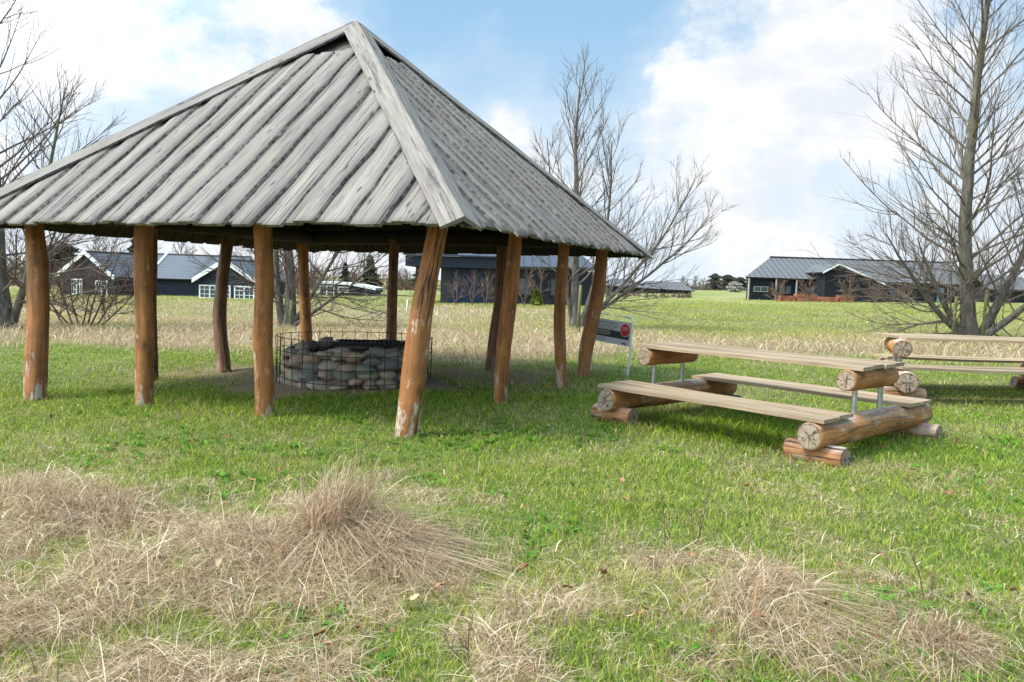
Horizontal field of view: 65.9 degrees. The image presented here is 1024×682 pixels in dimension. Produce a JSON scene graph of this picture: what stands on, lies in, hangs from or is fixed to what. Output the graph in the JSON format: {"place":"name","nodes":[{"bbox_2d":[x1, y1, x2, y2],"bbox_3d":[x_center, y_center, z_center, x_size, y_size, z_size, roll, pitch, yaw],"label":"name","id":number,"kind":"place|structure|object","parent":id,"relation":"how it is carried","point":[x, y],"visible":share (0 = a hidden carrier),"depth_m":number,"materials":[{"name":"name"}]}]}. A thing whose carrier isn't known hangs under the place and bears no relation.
{"place":"outdoors","nodes":[
{"label":"outdoors","id":0,"kind":"place"},
{"bbox_2d":[0,267,1023,681],"bbox_3d":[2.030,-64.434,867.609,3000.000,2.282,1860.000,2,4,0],"label":"ground","id":1,"kind":"structure","parent":0,"point":[434,385],"depth_m":6.27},
{"bbox_2d":[0,452,98,521],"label":"grass tussock","id":2,"kind":"object","parent":1,"relation":"on","point":[14,489],"depth_m":5.34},
{"bbox_2d":[48,246,65,283],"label":"conifer","id":3,"kind":"object","parent":1,"relation":"on","point":[56,258],"visible":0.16,"depth_m":95.41,"materials":[{"name":"green plant"}]},
{"bbox_2d":[55,243,79,267],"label":"conifer","id":4,"kind":"object","parent":1,"relation":"on","point":[69,252],"visible":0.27,"depth_m":98.13,"materials":[{"name":"green plant"}]},
{"bbox_2d":[0,0,162,329],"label":"bare tree","id":5,"kind":"object","parent":1,"relation":"on","point":[9,311],"visible":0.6,"depth_m":22.34,"materials":[{"name":"brown plant"}]},
{"bbox_2d":[5,229,159,325],"bbox_3d":[-13.141,-2.082,23.898,5.069,3.432,2.999,2,4,0],"label":"bare shrub","id":6,"kind":"object","parent":1,"relation":"on","point":[103,300],"visible":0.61,"depth_m":23.98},
{"bbox_2d":[85,235,109,250],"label":"bare tree","id":7,"kind":"object","parent":1,"relation":"on","point":[99,240],"visible":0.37,"depth_m":94.68,"materials":[{"name":"white plant"}]},
{"bbox_2d":[2,464,194,546],"bbox_3d":[-2.624,0.966,5.049,1.568,0.368,1.509,2,4,0],"label":"grass tussock","id":8,"kind":"object","parent":1,"relation":"on","point":[94,509],"depth_m":5.04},
{"bbox_2d":[0,548,220,669],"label":"grass tussock","id":9,"kind":"object","parent":1,"relation":"on","point":[39,633],"depth_m":3.61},
{"bbox_2d":[127,237,133,251],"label":"conifer","id":10,"kind":"object","parent":1,"relation":"on","point":[132,245],"visible":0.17,"depth_m":91.13,"materials":[{"name":"green plant"}]},
{"bbox_2d":[57,250,296,298],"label":"house","id":11,"kind":"structure","parent":1,"relation":"on","point":[176,276],"depth_m":60.75,"materials":[{"name":"wood"}]},
{"bbox_2d":[71,279,82,293],"bbox_3d":[-33.157,-4.139,60.228,1.150,1.207,0.090,3,5,18],"label":"window","id":12,"kind":"structure","parent":11,"relation":"in","point":[74,281],"depth_m":60.21,"materials":[{"name":"white paint"}]},
{"bbox_2d":[95,280,107,295],"bbox_3d":[-30.879,-3.951,59.493,1.150,1.207,0.090,3,5,18],"label":"window","id":13,"kind":"structure","parent":11,"relation":"in","point":[97,280],"depth_m":59.47,"materials":[{"name":"white paint"}]},
{"bbox_2d":[199,285,230,298],"bbox_3d":[-21.227,-3.506,56.489,2.350,0.980,0.090,2,4,6],"label":"window","id":14,"kind":"structure","parent":11,"relation":"in","point":[207,291],"depth_m":56.55,"materials":[{"name":"white paint"}]},
{"bbox_2d":[234,286,254,298],"bbox_3d":[-19.046,-3.420,56.260,1.500,0.980,0.090,2,4,6],"label":"window","id":15,"kind":"structure","parent":11,"relation":"in","point":[241,295],"depth_m":56.27,"materials":[{"name":"white paint"}]},
{"bbox_2d":[169,242,198,253],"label":"bare tree","id":16,"kind":"object","parent":1,"relation":"on","point":[192,250],"visible":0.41,"depth_m":89.36,"materials":[{"name":"white plant"}]},
{"bbox_2d":[7,256,440,290],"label":"wood","id":17,"kind":"object","parent":1,"relation":"on","point":[403,283],"visible":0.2,"depth_m":111.94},
{"bbox_2d":[217,424,238,481],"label":"weed stalk","id":18,"kind":"object","parent":1,"relation":"on","point":[224,458],"visible":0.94,"depth_m":6.08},
{"bbox_2d":[168,501,374,610],"bbox_3d":[-1.433,1.068,4.519,1.362,0.324,1.750,-1,5,-30],"label":"grass tussock","id":19,"kind":"object","parent":1,"relation":"on","point":[259,539],"depth_m":4.37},
{"bbox_2d":[289,300,292,328],"bbox_3d":[-6.927,-0.789,24.801,0.113,0.981,0.100,2,4,0],"label":"tree stake","id":20,"kind":"object","parent":1,"relation":"on","point":[291,313],"visible":0.79,"depth_m":24.76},
{"bbox_2d":[179,243,420,326],"bbox_3d":[-6.457,-3.771,25.703,7.408,7.156,5.962,2,4,0],"label":"bare tree","id":21,"kind":"object","parent":1,"relation":"on","point":[290,270],"visible":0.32,"depth_m":25.54,"materials":[{"name":"brown plant"}]},
{"bbox_2d":[312,629,325,637],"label":"fallen leaf","id":22,"kind":"object","parent":1,"relation":"on","point":[320,632],"visible":0.9,"depth_m":3.40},
{"bbox_2d":[0,20,651,438],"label":"shelter","id":23,"kind":"object","parent":1,"relation":"on","point":[356,136],"visible":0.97,"depth_m":9.87,"materials":[{"name":"grey wood"}]},
{"bbox_2d":[340,262,350,281],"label":"conifer","id":24,"kind":"object","parent":1,"relation":"on","point":[343,274],"visible":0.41,"depth_m":104.44,"materials":[{"name":"green plant"}]},
{"bbox_2d":[317,281,383,295],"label":"shed","id":25,"kind":"structure","parent":1,"relation":"on","point":[376,289],"depth_m":71.90,"materials":[{"name":"white paint"}]},
{"bbox_2d":[319,285,333,294],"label":"window","id":26,"kind":"structure","parent":25,"relation":"in","point":[329,292],"depth_m":71.87,"materials":[{"name":"white paint"}]},
{"bbox_2d":[277,337,428,390],"bbox_3d":[-2.428,0.339,12.148,2.299,0.694,2.335,2,4,0],"label":"fire pit","id":27,"kind":"object","parent":1,"relation":"on","point":[332,364],"visible":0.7,"depth_m":11.24,"materials":[{"name":"stone"}]},
{"bbox_2d":[335,339,404,346],"bbox_3d":[-2.061,0.027,12.279,1.279,0.061,0.655,1,4,-7],"label":"fire grate","id":28,"kind":"object","parent":27,"relation":"on","point":[338,342],"visible":0.79,"depth_m":12.31,"materials":[{"name":"metal"}]},
{"bbox_2d":[275,330,432,390],"bbox_3d":[-2.410,0.287,12.168,2.352,0.748,2.365,2,4,0],"label":"wire ring","id":29,"kind":"object","parent":1,"relation":"on","point":[326,370],"visible":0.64,"depth_m":11.18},
{"bbox_2d":[359,255,384,292],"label":"conifer","id":30,"kind":"object","parent":1,"relation":"on","point":[371,271],"visible":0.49,"depth_m":77.40,"materials":[{"name":"green plant"}]},
{"bbox_2d":[182,406,577,651],"bbox_3d":[-0.828,0.771,4.640,2.142,0.826,2.639,-2,6,-41],"label":"grass tussock","id":31,"kind":"object","parent":1,"relation":"on","point":[326,507],"depth_m":4.67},
{"bbox_2d":[407,270,418,294],"bbox_3d":[-5.947,-3.460,49.938,1.813,2.413,1.554,2,4,0],"label":"bare sapling","id":32,"kind":"object","parent":1,"relation":"on","point":[411,284],"visible":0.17,"depth_m":49.89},
{"bbox_2d":[408,594,419,599],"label":"fallen leaf","id":33,"kind":"object","parent":1,"relation":"on","point":[414,596],"visible":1,"depth_m":3.86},
{"bbox_2d":[408,273,438,289],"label":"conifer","id":34,"kind":"object","parent":1,"relation":"on","point":[414,280],"visible":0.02,"depth_m":109.16,"materials":[{"name":"green plant"}]},
{"bbox_2d":[313,495,595,609],"bbox_3d":[-0.343,1.071,4.413,1.778,0.382,1.568,2,4,0],"label":"grass tussock","id":35,"kind":"object","parent":1,"relation":"on","point":[437,553],"depth_m":4.43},
{"bbox_2d":[434,582,444,589],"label":"fallen leaf","id":36,"kind":"object","parent":35,"relation":"on","point":[439,584],"visible":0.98,"depth_m":3.97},
{"bbox_2d":[444,270,467,304],"bbox_3d":[-3.459,-3.449,50.029,2.226,2.443,1.480,0,5,-19],"label":"bare sapling","id":37,"kind":"object","parent":1,"relation":"on","point":[452,293],"visible":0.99,"depth_m":49.91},
{"bbox_2d":[440,611,474,660],"bbox_3d":[-0.229,1.238,3.275,0.152,0.268,0.041,2,4,6],"label":"weed stalk","id":38,"kind":"object","parent":1,"relation":"on","point":[469,629],"visible":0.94,"depth_m":3.27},
{"bbox_2d":[459,269,483,304],"bbox_3d":[-2.594,-3.433,49.907,1.797,2.401,1.319,2,4,0],"label":"bare sapling","id":39,"kind":"object","parent":1,"relation":"on","point":[473,285],"visible":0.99,"depth_m":49.74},
{"bbox_2d":[476,270,494,304],"bbox_3d":[-1.431,-3.422,49.889,2.008,2.383,1.732,2,4,0],"label":"bare sapling","id":40,"kind":"object","parent":1,"relation":"on","point":[487,286],"visible":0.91,"depth_m":49.90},
{"bbox_2d":[402,253,592,305],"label":"dark house","id":41,"kind":"structure","parent":1,"relation":"on","point":[465,264],"depth_m":53.73,"materials":[{"name":"wood"}]},
{"bbox_2d":[451,269,484,303],"bbox_3d":[-3.031,-3.707,54.390,2.301,2.460,0.174,2,4,0],"label":"door","id":42,"kind":"structure","parent":41,"relation":"in","point":[460,272],"depth_m":54.37,"materials":[{"name":"wood"}]},
{"bbox_2d":[518,276,532,295],"bbox_3d":[0.878,-3.718,53.626,1.000,1.300,0.090,2,4,0],"label":"window","id":43,"kind":"structure","parent":41,"relation":"in","point":[522,278],"depth_m":53.63,"materials":[{"name":"glass"}]},
{"bbox_2d":[549,277,555,296],"bbox_3d":[3.097,-3.648,53.626,1.100,1.300,0.090,2,4,0],"label":"window","id":44,"kind":"structure","parent":41,"relation":"in","point":[552,284],"depth_m":53.63,"materials":[{"name":"glass"}]},
{"bbox_2d":[0,410,1023,681],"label":"broad weeds","id":45,"kind":"object","parent":1,"relation":"on","point":[492,492],"visible":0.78,"depth_m":5.89,"materials":[{"name":"green plant"}]},
{"bbox_2d":[0,386,1023,681],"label":"leaf litter","id":46,"kind":"object","parent":1,"relation":"on","point":[838,564],"visible":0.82,"depth_m":6.60,"materials":[{"name":"brown plant"}]},
{"bbox_2d":[517,563,528,571],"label":"fallen leaf","id":47,"kind":"object","parent":1,"relation":"on","point":[522,566],"visible":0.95,"depth_m":4.29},
{"bbox_2d":[518,261,536,305],"bbox_3d":[0.693,-3.684,49.757,2.059,2.964,1.630,2,4,0],"label":"bare sapling","id":48,"kind":"object","parent":1,"relation":"on","point":[522,285],"visible":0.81,"depth_m":49.76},
{"bbox_2d":[529,288,543,305],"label":"conifer bush","id":49,"kind":"object","parent":1,"relation":"on","point":[536,299],"visible":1,"depth_m":49.75,"materials":[{"name":"green plant"}]},
{"bbox_2d":[525,265,550,305],"bbox_3d":[1.652,-3.601,49.925,2.065,2.831,1.938,2,4,0],"label":"bare sapling","id":50,"kind":"object","parent":1,"relation":"on","point":[542,278],"visible":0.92,"depth_m":49.89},
{"bbox_2d":[577,285,581,331],"bbox_3d":[2.124,-0.963,24.909,0.113,1.608,0.100,2,4,0],"label":"tree stake","id":51,"kind":"object","parent":1,"relation":"on","point":[579,308],"visible":0.79,"depth_m":24.86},
{"bbox_2d":[600,568,607,573],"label":"fallen leaf","id":52,"kind":"object","parent":1,"relation":"on","point":[602,571],"visible":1,"depth_m":4.20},
{"bbox_2d":[590,313,633,375],"bbox_3d":[1.726,0.112,13.921,0.075,1.179,1.017,0,8,-39],"label":"notice sign","id":53,"kind":"object","parent":1,"relation":"on","point":[615,332],"visible":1,"depth_m":13.75,"materials":[{"name":"metal"}]},
{"bbox_2d":[605,278,644,293],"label":"house","id":54,"kind":"structure","parent":1,"relation":"on","point":[636,289],"depth_m":118.14,"materials":[{"name":"grey tile"}]},
{"bbox_2d":[529,39,738,327],"bbox_3d":[3.706,-5.209,27.193,8.542,9.819,6.077,2,4,0],"label":"bare tree","id":55,"kind":"object","parent":1,"relation":"on","point":[572,306],"visible":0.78,"depth_m":26.77,"materials":[{"name":"grey plant"}]},
{"bbox_2d":[604,290,691,297],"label":"bare hedge","id":56,"kind":"object","parent":1,"relation":"on","point":[685,295],"visible":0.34,"depth_m":91.23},
{"bbox_2d":[649,489,670,552],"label":"weed stalk","id":57,"kind":"object","parent":1,"relation":"on","point":[664,518],"visible":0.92,"depth_m":4.68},
{"bbox_2d":[641,281,694,293],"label":"house","id":58,"kind":"structure","parent":1,"relation":"on","point":[678,286],"depth_m":125.38,"materials":[{"name":"grey metal"}]},
{"bbox_2d":[685,470,720,546],"bbox_3d":[1.148,1.022,4.752,0.216,0.521,0.019,2,4,0],"label":"weed stalk","id":59,"kind":"object","parent":1,"relation":"on","point":[700,514],"visible":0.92,"depth_m":4.75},
{"bbox_2d":[705,273,720,289],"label":"conifer","id":60,"kind":"object","parent":1,"relation":"on","point":[715,277],"visible":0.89,"depth_m":198.77,"materials":[{"name":"green plant"}]},
{"bbox_2d":[680,274,746,290],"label":"distant tree line","id":61,"kind":"object","parent":1,"relation":"on","point":[702,285],"visible":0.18,"depth_m":204.15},
{"bbox_2d":[715,275,736,289],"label":"conifer","id":62,"kind":"object","parent":1,"relation":"on","point":[726,280],"visible":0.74,"depth_m":188.68,"materials":[{"name":"green plant"}]},
{"bbox_2d":[726,281,743,291],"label":"blossoming bush","id":63,"kind":"object","parent":1,"relation":"on","point":[734,286],"visible":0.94,"depth_m":163.96,"materials":[{"name":"white plant"}]},
{"bbox_2d":[734,277,746,290],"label":"conifer","id":64,"kind":"object","parent":1,"relation":"on","point":[740,279],"visible":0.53,"depth_m":183.76,"materials":[{"name":"green plant"}]},
{"bbox_2d":[591,341,942,467],"bbox_3d":[2.780,0.566,8.820,2.470,0.903,3.021,-2,6,-41],"label":"picnic table","id":65,"kind":"object","parent":1,"relation":"on","point":[822,432],"visible":0.94,"depth_m":8.27,"materials":[{"name":"wood"}]},
{"bbox_2d":[764,279,789,300],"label":"garden shrub","id":66,"kind":"object","parent":1,"relation":"on","point":[775,292],"visible":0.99,"depth_m":77.77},
{"bbox_2d":[777,295,795,300],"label":"planter","id":67,"kind":"object","parent":1,"relation":"on","point":[790,298],"visible":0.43,"depth_m":78.83,"materials":[{"name":"brown wood"}]},
{"bbox_2d":[590,539,1020,681],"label":"grass tussock","id":68,"kind":"object","parent":1,"relation":"on","point":[808,598],"depth_m":3.79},
{"bbox_2d":[752,610,764,617],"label":"fallen leaf","id":69,"kind":"object","parent":68,"relation":"on","point":[756,612],"visible":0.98,"depth_m":3.60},
{"bbox_2d":[794,294,816,301],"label":"planter","id":70,"kind":"object","parent":1,"relation":"on","point":[813,298],"visible":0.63,"depth_m":78.82,"materials":[{"name":"brown wood"}]},
{"bbox_2d":[794,269,817,301],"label":"garden shrub","id":71,"kind":"object","parent":1,"relation":"on","point":[807,290],"visible":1,"depth_m":77.72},
{"bbox_2d":[817,297,838,301],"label":"planter","id":72,"kind":"object","parent":1,"relation":"on","point":[832,299],"visible":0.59,"depth_m":78.82,"materials":[{"name":"brown wood"}]},
{"bbox_2d":[836,295,853,301],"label":"planter","id":73,"kind":"object","parent":1,"relation":"on","point":[840,299],"visible":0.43,"depth_m":78.82,"materials":[{"name":"brown wood"}]},
{"bbox_2d":[835,271,857,301],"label":"garden shrub","id":74,"kind":"object","parent":1,"relation":"on","point":[847,297],"visible":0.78,"depth_m":77.66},
{"bbox_2d":[745,256,958,302],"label":"long house","id":75,"kind":"structure","parent":1,"relation":"on","point":[764,276],"depth_m":84.25,"materials":[{"name":"wood"}]},
{"bbox_2d":[753,286,767,291],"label":"window","id":76,"kind":"structure","parent":75,"relation":"in","point":[756,288],"depth_m":84.21,"materials":[{"name":"glass"}]},
{"bbox_2d":[779,285,791,294],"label":"window","id":77,"kind":"structure","parent":75,"relation":"in","point":[786,288],"depth_m":84.21,"materials":[{"name":"glass"}]},
{"bbox_2d":[803,286,811,293],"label":"window","id":78,"kind":"structure","parent":75,"relation":"in","point":[807,287],"depth_m":84.21,"materials":[{"name":"glass"}]},
{"bbox_2d":[889,289,903,297],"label":"window","id":79,"kind":"structure","parent":75,"relation":"in","point":[894,290],"depth_m":84.21,"materials":[{"name":"glass"}]},
{"bbox_2d":[936,288,943,302],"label":"door","id":80,"kind":"structure","parent":75,"relation":"in","point":[942,289],"depth_m":84.17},
{"bbox_2d":[865,276,889,302],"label":"garden shrub","id":81,"kind":"object","parent":1,"relation":"on","point":[874,292],"visible":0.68,"depth_m":77.78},
{"bbox_2d":[894,280,919,300],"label":"garden shrub","id":82,"kind":"object","parent":1,"relation":"on","point":[908,293],"visible":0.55,"depth_m":77.69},
{"bbox_2d":[800,0,1023,342],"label":"bare tree","id":83,"kind":"object","parent":1,"relation":"on","point":[966,323],"visible":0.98,"depth_m":24.36,"materials":[{"name":"grey plant"}]},
{"bbox_2d":[908,542,936,600],"bbox_3d":[2.014,1.174,3.894,0.144,0.373,0.034,3,4,14],"label":"weed stalk","id":84,"kind":"object","parent":1,"relation":"on","point":[932,587],"visible":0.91,"depth_m":3.89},
{"bbox_2d":[835,587,1023,681],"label":"grass tussock","id":85,"kind":"object","parent":1,"relation":"on","point":[937,629],"depth_m":3.48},
{"bbox_2d":[872,332,1023,398],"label":"picnic table","id":86,"kind":"object","parent":1,"relation":"on","point":[900,347],"visible":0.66,"depth_m":11.30,"materials":[{"name":"wood"}]},
{"bbox_2d":[951,296,957,334],"bbox_3d":[13.221,-0.606,23.626,0.113,1.455,0.100,2,4,0],"label":"tree stake","id":87,"kind":"object","parent":1,"relation":"on","point":[955,314],"visible":0.79,"depth_m":23.58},
{"bbox_2d":[981,290,988,335],"bbox_3d":[14.425,-0.727,24.129,0.113,1.659,0.100,2,4,0],"label":"tree stake","id":88,"kind":"object","parent":1,"relation":"on","point":[984,315],"visible":0.75,"depth_m":24.09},
{"bbox_2d":[957,274,1023,302],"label":"neighbour house","id":89,"kind":"structure","parent":1,"relation":"on","point":[1015,294],"depth_m":92.99,"materials":[{"name":"grey tile"}]},
{"bbox_2d":[0,288,1023,681],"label":"dry grass","id":90,"kind":"structure","parent":0,"point":[110,558],"depth_m":4.13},
{"bbox_2d":[215,558,221,567],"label":"fallen leaf","id":91,"kind":"object","parent":90,"relation":"on","point":[218,560],"visible":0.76,"depth_m":4.12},
{"bbox_2d":[320,640,332,644],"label":"fallen leaf","id":92,"kind":"object","parent":90,"relation":"on","point":[325,641],"visible":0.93,"depth_m":3.36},
{"bbox_2d":[0,0,1023,286],"label":"sky","id":93,"kind":"structure","parent":0,"point":[756,88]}
]}

